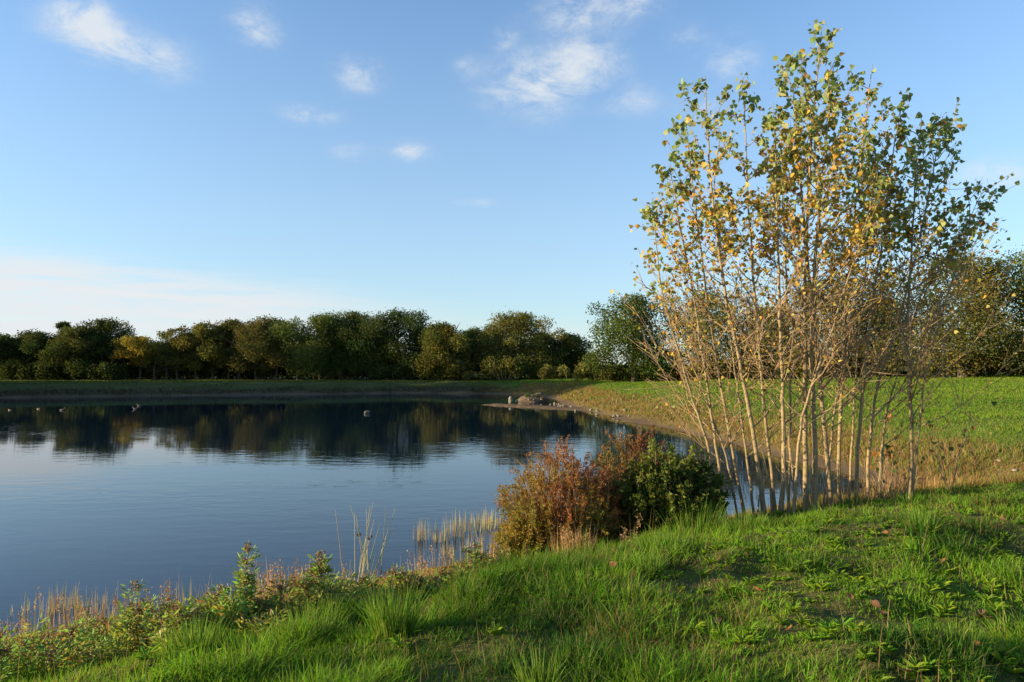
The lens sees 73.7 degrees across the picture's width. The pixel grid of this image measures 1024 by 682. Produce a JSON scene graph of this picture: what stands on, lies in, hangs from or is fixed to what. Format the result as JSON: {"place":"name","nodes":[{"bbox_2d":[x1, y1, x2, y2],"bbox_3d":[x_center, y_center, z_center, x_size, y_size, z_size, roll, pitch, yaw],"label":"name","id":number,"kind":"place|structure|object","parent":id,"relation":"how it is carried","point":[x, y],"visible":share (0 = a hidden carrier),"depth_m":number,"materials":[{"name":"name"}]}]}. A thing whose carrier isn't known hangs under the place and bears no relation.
{"place":"outdoors","nodes":[
{"label":"outdoors","id":0,"kind":"place"},
{"bbox_2d":[0,393,875,636],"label":"water","id":1,"kind":"structure","parent":0,"point":[110,494],"depth_m":18.00,"materials":[{"name":"blue liquid"}]},
{"bbox_2d":[0,373,1023,681],"bbox_3d":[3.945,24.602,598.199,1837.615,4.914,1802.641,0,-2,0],"label":"ground","id":2,"kind":"structure","parent":0,"point":[404,385],"depth_m":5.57,"materials":[{"name":"plant"}]},
{"bbox_2d":[0,632,43,681],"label":"leafy plant","id":3,"kind":"object","parent":2,"relation":"on","point":[23,648],"visible":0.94,"depth_m":4.23,"materials":[{"name":"green plant"}]},
{"bbox_2d":[0,328,53,379],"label":"broadleaf tree","id":4,"kind":"object","parent":2,"relation":"on","point":[31,343],"visible":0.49,"depth_m":93.05,"materials":[{"name":"plant"}]},
{"bbox_2d":[0,359,65,379],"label":"hedge bush","id":5,"kind":"object","parent":2,"relation":"on","point":[19,367],"visible":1,"depth_m":90.38,"materials":[{"name":"green plant"}]},
{"bbox_2d":[3,618,90,677],"bbox_3d":[-3.038,2.029,4.450,0.494,0.371,0.411,0,-2,0],"label":"leafy plant","id":6,"kind":"object","parent":2,"relation":"on","point":[45,655],"visible":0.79,"depth_m":4.45,"materials":[{"name":"green plant"}]},
{"bbox_2d":[39,633,104,673],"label":"leafy plant","id":7,"kind":"object","parent":2,"relation":"on","point":[71,659],"visible":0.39,"depth_m":4.71,"materials":[{"name":"green plant"}]},
{"bbox_2d":[39,587,106,642],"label":"dry grass clump","id":8,"kind":"object","parent":2,"relation":"on","point":[64,618],"visible":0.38,"depth_m":6.00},
{"bbox_2d":[34,324,112,379],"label":"broadleaf tree","id":9,"kind":"object","parent":2,"relation":"on","point":[59,350],"visible":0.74,"depth_m":91.30,"materials":[{"name":"plant"}]},
{"bbox_2d":[56,611,113,646],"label":"leafy plant","id":10,"kind":"object","parent":2,"relation":"on","point":[111,618],"visible":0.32,"depth_m":5.32,"materials":[{"name":"green plant"}]},
{"bbox_2d":[62,627,134,671],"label":"leafy plant","id":11,"kind":"object","parent":2,"relation":"on","point":[107,649],"visible":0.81,"depth_m":4.59,"materials":[{"name":"green plant"}]},
{"bbox_2d":[71,361,128,379],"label":"hedge bush","id":12,"kind":"object","parent":2,"relation":"on","point":[101,371],"visible":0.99,"depth_m":90.45,"materials":[{"name":"green plant"}]},
{"bbox_2d":[67,315,141,379],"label":"broadleaf tree","id":13,"kind":"object","parent":2,"relation":"on","point":[106,329],"visible":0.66,"depth_m":94.14,"materials":[{"name":"plant"}]},
{"bbox_2d":[88,578,156,654],"bbox_3d":[-2.804,2.022,4.922,0.444,0.528,0.457,2,-3,-44],"label":"leafy plant","id":14,"kind":"object","parent":2,"relation":"on","point":[139,608],"visible":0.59,"depth_m":4.92,"materials":[{"name":"green plant"}]},
{"bbox_2d":[110,603,169,656],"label":"leafy plant","id":15,"kind":"object","parent":2,"relation":"on","point":[133,636],"visible":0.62,"depth_m":4.82,"materials":[{"name":"green plant"}]},
{"bbox_2d":[108,334,171,379],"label":"broadleaf tree","id":16,"kind":"object","parent":2,"relation":"on","point":[135,350],"visible":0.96,"depth_m":92.05,"materials":[{"name":"plant"}]},
{"bbox_2d":[138,609,198,655],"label":"leafy plant","id":17,"kind":"object","parent":2,"relation":"on","point":[162,629],"visible":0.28,"depth_m":4.57,"materials":[{"name":"green plant"}]},
{"bbox_2d":[145,328,193,379],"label":"broadleaf tree","id":18,"kind":"object","parent":2,"relation":"on","point":[170,333],"visible":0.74,"depth_m":93.32,"materials":[{"name":"plant"}]},
{"bbox_2d":[140,603,211,645],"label":"leafy plant","id":19,"kind":"object","parent":2,"relation":"on","point":[195,613],"visible":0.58,"depth_m":4.81,"materials":[{"name":"green plant"}]},
{"bbox_2d":[146,610,234,655],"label":"grass tussock","id":20,"kind":"object","parent":2,"relation":"on","point":[197,639],"depth_m":4.16,"materials":[{"name":"plant"}]},
{"bbox_2d":[165,355,221,378],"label":"hedge bush","id":21,"kind":"object","parent":2,"relation":"on","point":[191,371],"visible":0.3,"depth_m":97.17,"materials":[{"name":"green plant"}]},
{"bbox_2d":[166,320,233,378],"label":"broadleaf tree","id":22,"kind":"object","parent":2,"relation":"on","point":[202,332],"visible":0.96,"depth_m":93.56,"materials":[{"name":"plant"}]},
{"bbox_2d":[200,583,234,630],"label":"leafy plant","id":23,"kind":"object","parent":2,"relation":"on","point":[214,598],"visible":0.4,"depth_m":5.09,"materials":[{"name":"green plant"}]},
{"bbox_2d":[206,586,253,632],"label":"leafy plant","id":24,"kind":"object","parent":2,"relation":"on","point":[224,609],"visible":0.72,"depth_m":4.92,"materials":[{"name":"green plant"}]},
{"bbox_2d":[207,317,257,378],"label":"broadleaf tree","id":25,"kind":"object","parent":2,"relation":"on","point":[227,324],"visible":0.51,"depth_m":94.91,"materials":[{"name":"plant"}]},
{"bbox_2d":[226,541,263,618],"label":"leafy plant","id":26,"kind":"object","parent":2,"relation":"on","point":[248,581],"visible":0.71,"depth_m":5.22,"materials":[{"name":"green plant"}]},
{"bbox_2d":[209,354,303,378],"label":"hedge bush","id":27,"kind":"object","parent":2,"relation":"on","point":[247,376],"visible":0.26,"depth_m":96.71,"materials":[{"name":"green plant"}]},
{"bbox_2d":[231,606,289,635],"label":"leafy plant","id":28,"kind":"object","parent":2,"relation":"on","point":[248,626],"visible":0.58,"depth_m":4.79,"materials":[{"name":"green plant"}]},
{"bbox_2d":[221,314,304,379],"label":"broadleaf tree","id":29,"kind":"object","parent":2,"relation":"on","point":[264,344],"visible":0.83,"depth_m":92.21,"materials":[{"name":"plant"}]},
{"bbox_2d":[246,584,295,619],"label":"leafy plant","id":30,"kind":"object","parent":2,"relation":"on","point":[258,603],"visible":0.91,"depth_m":5.20,"materials":[{"name":"green plant"}]},
{"bbox_2d":[239,551,330,611],"bbox_3d":[-1.967,2.141,5.841,0.780,0.844,0.739,0,-2,0],"label":"dry grass clump","id":31,"kind":"object","parent":2,"relation":"on","point":[280,576],"visible":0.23,"depth_m":5.67,"materials":[{"name":"plant"}]},
{"bbox_2d":[266,575,327,615],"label":"leafy plant","id":32,"kind":"object","parent":2,"relation":"on","point":[300,599],"visible":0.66,"depth_m":5.26,"materials":[{"name":"green plant"}]},
{"bbox_2d":[1,346,593,378],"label":"undergrowth","id":33,"kind":"object","parent":2,"relation":"on","point":[190,374],"visible":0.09,"depth_m":97.94,"materials":[{"name":"plant"}]},
{"bbox_2d":[286,570,322,611],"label":"leafy plant","id":34,"kind":"object","parent":2,"relation":"on","point":[305,584],"visible":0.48,"depth_m":5.49,"materials":[{"name":"green plant"}]},
{"bbox_2d":[268,310,360,379],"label":"broadleaf tree","id":35,"kind":"object","parent":2,"relation":"on","point":[311,358],"visible":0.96,"depth_m":91.33,"materials":[{"name":"plant"}]},
{"bbox_2d":[271,591,358,645],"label":"grass tussock","id":36,"kind":"object","parent":2,"relation":"on","point":[337,623],"depth_m":4.42,"materials":[{"name":"plant"}]},
{"bbox_2d":[297,550,335,606],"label":"leafy plant","id":37,"kind":"object","parent":2,"relation":"on","point":[314,570],"visible":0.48,"depth_m":5.63,"materials":[{"name":"green plant"}]},
{"bbox_2d":[308,570,359,610],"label":"leafy plant","id":38,"kind":"object","parent":2,"relation":"on","point":[329,584],"visible":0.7,"depth_m":5.36,"materials":[{"name":"green plant"}]},
{"bbox_2d":[318,308,385,378],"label":"broadleaf tree","id":39,"kind":"object","parent":2,"relation":"on","point":[352,318],"visible":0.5,"depth_m":93.45,"materials":[{"name":"plant"}]},
{"bbox_2d":[340,575,382,610],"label":"leafy plant","id":40,"kind":"object","parent":2,"relation":"on","point":[357,595],"visible":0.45,"depth_m":5.49,"materials":[{"name":"green plant"}]},
{"bbox_2d":[335,502,394,585],"bbox_3d":[-1.482,2.161,6.813,0.606,1.051,0.299,0,-2,0],"label":"rush clump","id":41,"kind":"object","parent":2,"relation":"on","point":[362,560],"visible":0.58,"depth_m":6.87,"materials":[{"name":"plant"}]},
{"bbox_2d":[340,307,433,378],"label":"broadleaf tree","id":42,"kind":"object","parent":2,"relation":"on","point":[404,324],"visible":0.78,"depth_m":91.20,"materials":[{"name":"plant"}]},
{"bbox_2d":[340,573,439,640],"bbox_3d":[-0.735,1.691,4.311,0.641,0.497,0.632,-2,-3,35],"label":"grass tussock","id":43,"kind":"object","parent":2,"relation":"on","point":[393,614],"depth_m":4.23,"materials":[{"name":"plant"}]},
{"bbox_2d":[365,363,421,379],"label":"hedge bush","id":44,"kind":"object","parent":2,"relation":"on","point":[386,373],"visible":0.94,"depth_m":89.53,"materials":[{"name":"green plant"}]},
{"bbox_2d":[382,564,431,596],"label":"leafy plant","id":45,"kind":"object","parent":2,"relation":"on","point":[393,573],"visible":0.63,"depth_m":6.41,"materials":[{"name":"green plant"}]},
{"bbox_2d":[407,570,447,595],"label":"leafy plant","id":46,"kind":"object","parent":2,"relation":"on","point":[436,578],"visible":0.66,"depth_m":6.47,"materials":[{"name":"green plant"}]},
{"bbox_2d":[410,320,478,379],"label":"broadleaf tree","id":47,"kind":"object","parent":2,"relation":"on","point":[442,360],"visible":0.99,"depth_m":88.32,"materials":[{"name":"plant"}]},
{"bbox_2d":[452,326,498,378],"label":"broadleaf tree","id":48,"kind":"object","parent":2,"relation":"on","point":[475,334],"visible":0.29,"depth_m":96.58,"materials":[{"name":"plant"}]},
{"bbox_2d":[460,535,501,575],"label":"leafy plant","id":49,"kind":"object","parent":2,"relation":"on","point":[479,554],"visible":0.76,"depth_m":7.04,"materials":[{"name":"green plant"}]},
{"bbox_2d":[479,354,529,380],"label":"hedge bush","id":50,"kind":"object","parent":2,"relation":"on","point":[502,368],"visible":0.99,"depth_m":86.76,"materials":[{"name":"green plant"}]},
{"bbox_2d":[0,369,1023,519],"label":"field grass","id":51,"kind":"structure","parent":2,"relation":"on","point":[970,386],"depth_m":32.55,"materials":[{"name":"plant"}]},
{"bbox_2d":[470,306,570,379],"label":"broadleaf tree","id":52,"kind":"object","parent":2,"relation":"on","point":[521,323],"visible":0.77,"depth_m":90.67,"materials":[{"name":"plant"}]},
{"bbox_2d":[487,503,557,560],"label":"shrub","id":53,"kind":"object","parent":2,"relation":"on","point":[514,536],"visible":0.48,"depth_m":8.07,"materials":[{"name":"green plant"}]},
{"bbox_2d":[504,638,579,681],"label":"grass tussock","id":54,"kind":"object","parent":2,"relation":"on","point":[540,671],"depth_m":3.47,"materials":[{"name":"plant"}]},
{"bbox_2d":[537,364,571,378],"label":"hedge bush","id":55,"kind":"object","parent":2,"relation":"on","point":[556,372],"visible":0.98,"depth_m":85.16,"materials":[{"name":"green plant"}]},
{"bbox_2d":[491,436,630,551],"bbox_3d":[0.587,1.969,8.560,1.719,1.574,1.593,0,-2,0],"label":"red shrub","id":56,"kind":"object","parent":2,"relation":"on","point":[544,507],"visible":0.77,"depth_m":8.27,"materials":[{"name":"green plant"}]},
{"bbox_2d":[537,333,599,377],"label":"broadleaf tree","id":57,"kind":"object","parent":2,"relation":"on","point":[571,348],"visible":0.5,"depth_m":92.25,"materials":[{"name":"plant"}]},
{"bbox_2d":[547,519,601,554],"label":"dry grass clump","id":58,"kind":"object","parent":2,"relation":"on","point":[567,540],"visible":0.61,"depth_m":7.15,"materials":[{"name":"plant"}]},
{"bbox_2d":[128,482,1023,681],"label":"meadow weeds","id":59,"kind":"object","parent":2,"relation":"on","point":[943,608],"visible":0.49,"depth_m":4.68,"materials":[{"name":"green plant"}]},
{"bbox_2d":[570,361,614,380],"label":"hedge bush","id":60,"kind":"object","parent":2,"relation":"on","point":[580,371],"visible":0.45,"depth_m":75.71,"materials":[{"name":"green plant"}]},
{"bbox_2d":[586,482,641,544],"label":"shrub","id":61,"kind":"object","parent":2,"relation":"on","point":[619,531],"visible":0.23,"depth_m":8.46,"materials":[{"name":"green plant"}]},
{"bbox_2d":[597,363,647,381],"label":"hedge bush","id":62,"kind":"object","parent":2,"relation":"on","point":[614,377],"visible":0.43,"depth_m":71.15,"materials":[{"name":"green plant"}]},
{"bbox_2d":[577,292,689,381],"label":"oak tree","id":63,"kind":"object","parent":2,"relation":"on","point":[633,333],"visible":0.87,"depth_m":68.52,"materials":[{"name":"green plant"}]},
{"bbox_2d":[586,424,686,534],"bbox_3d":[1.769,2.012,9.405,1.776,1.758,1.604,0,-2,0],"label":"red shrub","id":64,"kind":"object","parent":2,"relation":"on","point":[621,466],"visible":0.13,"depth_m":9.42,"materials":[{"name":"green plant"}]},
{"bbox_2d":[624,545,674,577],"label":"grass tussock","id":65,"kind":"object","parent":2,"relation":"on","point":[656,568],"depth_m":5.21,"materials":[{"name":"plant"}]},
{"bbox_2d":[629,526,693,554],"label":"grass tussock","id":66,"kind":"object","parent":2,"relation":"on","point":[663,536],"depth_m":6.21,"materials":[{"name":"plant"}]},
{"bbox_2d":[638,362,692,381],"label":"hedge bush","id":67,"kind":"object","parent":2,"relation":"on","point":[676,376],"visible":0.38,"depth_m":69.20,"materials":[{"name":"green plant"}]},
{"bbox_2d":[610,200,724,524],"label":"young poplar","id":68,"kind":"object","parent":2,"relation":"on","point":[646,211],"visible":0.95,"depth_m":9.00,"materials":[{"name":"yellow plant"}]},
{"bbox_2d":[603,437,735,537],"bbox_3d":[1.975,1.880,8.564,1.739,1.366,1.415,0,-2,0],"label":"green bush","id":69,"kind":"object","parent":2,"relation":"on","point":[680,482],"visible":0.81,"depth_m":8.30,"materials":[{"name":"green plant"}]},
{"bbox_2d":[627,164,753,521],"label":"young poplar","id":70,"kind":"object","parent":2,"relation":"on","point":[664,174],"visible":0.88,"depth_m":9.33,"materials":[{"name":"yellow plant"}]},
{"bbox_2d":[656,495,737,535],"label":"grass tussock","id":71,"kind":"object","parent":2,"relation":"on","point":[700,522],"depth_m":7.71,"materials":[{"name":"plant"}]},
{"bbox_2d":[642,264,767,519],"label":"young poplar","id":72,"kind":"object","parent":2,"relation":"on","point":[669,270],"visible":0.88,"depth_m":9.24,"materials":[{"name":"yellow plant"}]},
{"bbox_2d":[688,358,744,378],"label":"hedge bush","id":73,"kind":"object","parent":2,"relation":"on","point":[732,375],"visible":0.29,"depth_m":67.27,"materials":[{"name":"green plant"}]},
{"bbox_2d":[667,287,767,378],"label":"oak tree","id":74,"kind":"object","parent":2,"relation":"on","point":[718,315],"visible":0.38,"depth_m":66.31,"materials":[{"name":"green plant"}]},
{"bbox_2d":[629,113,838,518],"bbox_3d":[3.071,-0.335,9.642,2.860,5.848,1.354,0,-2,0],"label":"young poplar","id":75,"kind":"object","parent":2,"relation":"on","point":[673,157],"visible":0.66,"depth_m":9.58,"materials":[{"name":"yellow plant"}]},
{"bbox_2d":[638,76,835,515],"bbox_3d":[3.083,-0.599,9.287,2.822,5.970,1.802,0,-2,0],"label":"young poplar","id":76,"kind":"object","parent":2,"relation":"on","point":[706,123],"visible":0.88,"depth_m":9.14,"materials":[{"name":"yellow plant"}]},
{"bbox_2d":[713,505,770,532],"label":"grass tussock","id":77,"kind":"object","parent":2,"relation":"on","point":[745,522],"depth_m":7.47,"materials":[{"name":"plant"}]},
{"bbox_2d":[665,201,844,515],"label":"young poplar","id":78,"kind":"object","parent":2,"relation":"on","point":[730,335],"visible":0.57,"depth_m":9.44,"materials":[{"name":"yellow plant"}]},
{"bbox_2d":[661,72,851,512],"bbox_3d":[3.344,-0.597,9.349,1.854,6.181,2.019,-2,-3,43],"label":"young poplar","id":79,"kind":"object","parent":2,"relation":"on","point":[732,113],"visible":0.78,"depth_m":9.39,"materials":[{"name":"green plant"}]},
{"bbox_2d":[721,305,821,378],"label":"oak tree","id":80,"kind":"object","parent":2,"relation":"on","point":[763,341],"visible":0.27,"depth_m":64.99,"materials":[{"name":"green plant"}]},
{"bbox_2d":[711,100,879,512],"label":"young poplar","id":81,"kind":"object","parent":2,"relation":"on","point":[774,122],"visible":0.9,"depth_m":9.06,"materials":[{"name":"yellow plant"}]},
{"bbox_2d":[687,19,919,510],"bbox_3d":[4.133,-1.008,9.662,2.868,6.904,2.169,-1,-3,33],"label":"young poplar","id":82,"kind":"object","parent":2,"relation":"on","point":[795,65],"visible":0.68,"depth_m":9.36,"materials":[{"name":"green plant"}]},
{"bbox_2d":[741,149,869,511],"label":"young poplar","id":83,"kind":"object","parent":2,"relation":"on","point":[807,237],"visible":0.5,"depth_m":9.75,"materials":[{"name":"green plant"}]},
{"bbox_2d":[754,167,893,512],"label":"young poplar","id":84,"kind":"object","parent":2,"relation":"on","point":[888,183],"visible":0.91,"depth_m":8.89,"materials":[{"name":"green plant"}]},
{"bbox_2d":[740,65,908,509],"bbox_3d":[4.114,-0.690,9.332,1.960,6.169,1.869,0,-2,0],"label":"young poplar","id":85,"kind":"object","parent":2,"relation":"on","point":[829,75],"visible":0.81,"depth_m":9.16,"materials":[{"name":"green plant"}]},
{"bbox_2d":[755,270,909,377],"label":"oak tree","id":86,"kind":"object","parent":2,"relation":"on","point":[828,330],"visible":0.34,"depth_m":60.95,"materials":[{"name":"green plant"}]},
{"bbox_2d":[755,78,911,505],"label":"young poplar","id":87,"kind":"object","parent":2,"relation":"on","point":[783,89],"visible":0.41,"depth_m":9.66,"materials":[{"name":"green plant"}]},
{"bbox_2d":[790,480,883,511],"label":"dry grass clump","id":88,"kind":"object","parent":2,"relation":"on","point":[835,502],"visible":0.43,"depth_m":9.30,"materials":[{"name":"plant"}]},
{"bbox_2d":[772,174,924,504],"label":"young poplar","id":89,"kind":"object","parent":2,"relation":"on","point":[897,223],"visible":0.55,"depth_m":9.96,"materials":[{"name":"green plant"}]},
{"bbox_2d":[788,64,926,500],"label":"young poplar","id":90,"kind":"object","parent":2,"relation":"on","point":[870,93],"visible":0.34,"depth_m":10.29,"materials":[{"name":"green plant"}]},
{"bbox_2d":[768,87,948,497],"bbox_3d":[5.056,-0.528,9.832,2.363,6.095,1.603,0,-2,0],"label":"young poplar","id":91,"kind":"object","parent":2,"relation":"on","point":[900,108],"visible":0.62,"depth_m":9.75,"materials":[{"name":"green plant"}]},
{"bbox_2d":[817,154,926,498],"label":"young poplar","id":92,"kind":"object","parent":2,"relation":"on","point":[853,403],"visible":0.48,"depth_m":10.15,"materials":[{"name":"green plant"}]},
{"bbox_2d":[839,296,919,370],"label":"oak tree","id":93,"kind":"object","parent":2,"relation":"on","point":[883,319],"visible":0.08,"depth_m":62.67,"materials":[{"name":"green plant"}]},
{"bbox_2d":[865,413,909,495],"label":"sapling","id":94,"kind":"object","parent":2,"relation":"on","point":[890,455],"visible":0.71,"depth_m":10.52,"materials":[{"name":"brown plant"}]},
{"bbox_2d":[851,471,923,500],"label":"twiggy shrub","id":95,"kind":"object","parent":2,"relation":"on","point":[892,491],"visible":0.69,"depth_m":10.10,"materials":[{"name":"brown plant"}]},
{"bbox_2d":[771,97,1006,499],"bbox_3d":[5.532,-0.543,9.828,2.808,6.268,2.246,0,-2,0],"label":"young poplar","id":96,"kind":"object","parent":2,"relation":"on","point":[947,128],"visible":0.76,"depth_m":9.85,"materials":[{"name":"green plant"}]},
{"bbox_2d":[897,504,946,530],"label":"grass tussock","id":97,"kind":"object","parent":2,"relation":"on","point":[920,520],"depth_m":6.24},
{"bbox_2d":[864,213,980,497],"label":"young poplar","id":98,"kind":"object","parent":2,"relation":"on","point":[945,245],"visible":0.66,"depth_m":10.06,"materials":[{"name":"green plant"}]},
{"bbox_2d":[835,107,1019,500],"bbox_3d":[5.961,-0.532,9.857,2.243,5.963,2.350,0,-2,0],"label":"young poplar","id":99,"kind":"object","parent":2,"relation":"on","point":[922,136],"visible":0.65,"depth_m":9.84,"materials":[{"name":"green plant"}]},
{"bbox_2d":[843,177,1023,496],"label":"young poplar","id":100,"kind":"object","parent":2,"relation":"on","point":[986,208],"visible":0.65,"depth_m":9.78,"materials":[{"name":"green plant"}]},
{"bbox_2d":[858,249,1023,377],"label":"oak tree","id":101,"kind":"object","parent":2,"relation":"on","point":[959,341],"visible":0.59,"depth_m":53.52,"materials":[{"name":"green plant"}]},
{"bbox_2d":[908,613,995,653],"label":"grass tussock","id":102,"kind":"object","parent":2,"relation":"on","point":[967,634],"depth_m":3.65,"materials":[{"name":"plant"}]},
{"bbox_2d":[912,402,996,491],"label":"sapling","id":103,"kind":"object","parent":2,"relation":"on","point":[960,445],"visible":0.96,"depth_m":9.85,"materials":[{"name":"brown plant"}]},
{"bbox_2d":[916,349,1003,376],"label":"hedge bush","id":104,"kind":"object","parent":2,"relation":"on","point":[949,372],"visible":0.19,"depth_m":57.03,"materials":[{"name":"green plant"}]},
{"bbox_2d":[963,245,1023,374],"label":"oak tree","id":105,"kind":"object","parent":2,"relation":"on","point":[1021,266],"visible":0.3,"depth_m":54.60,"materials":[{"name":"green plant"}]},
{"bbox_2d":[0,0,1023,364],"label":"sky","id":106,"kind":"structure","parent":0,"point":[165,164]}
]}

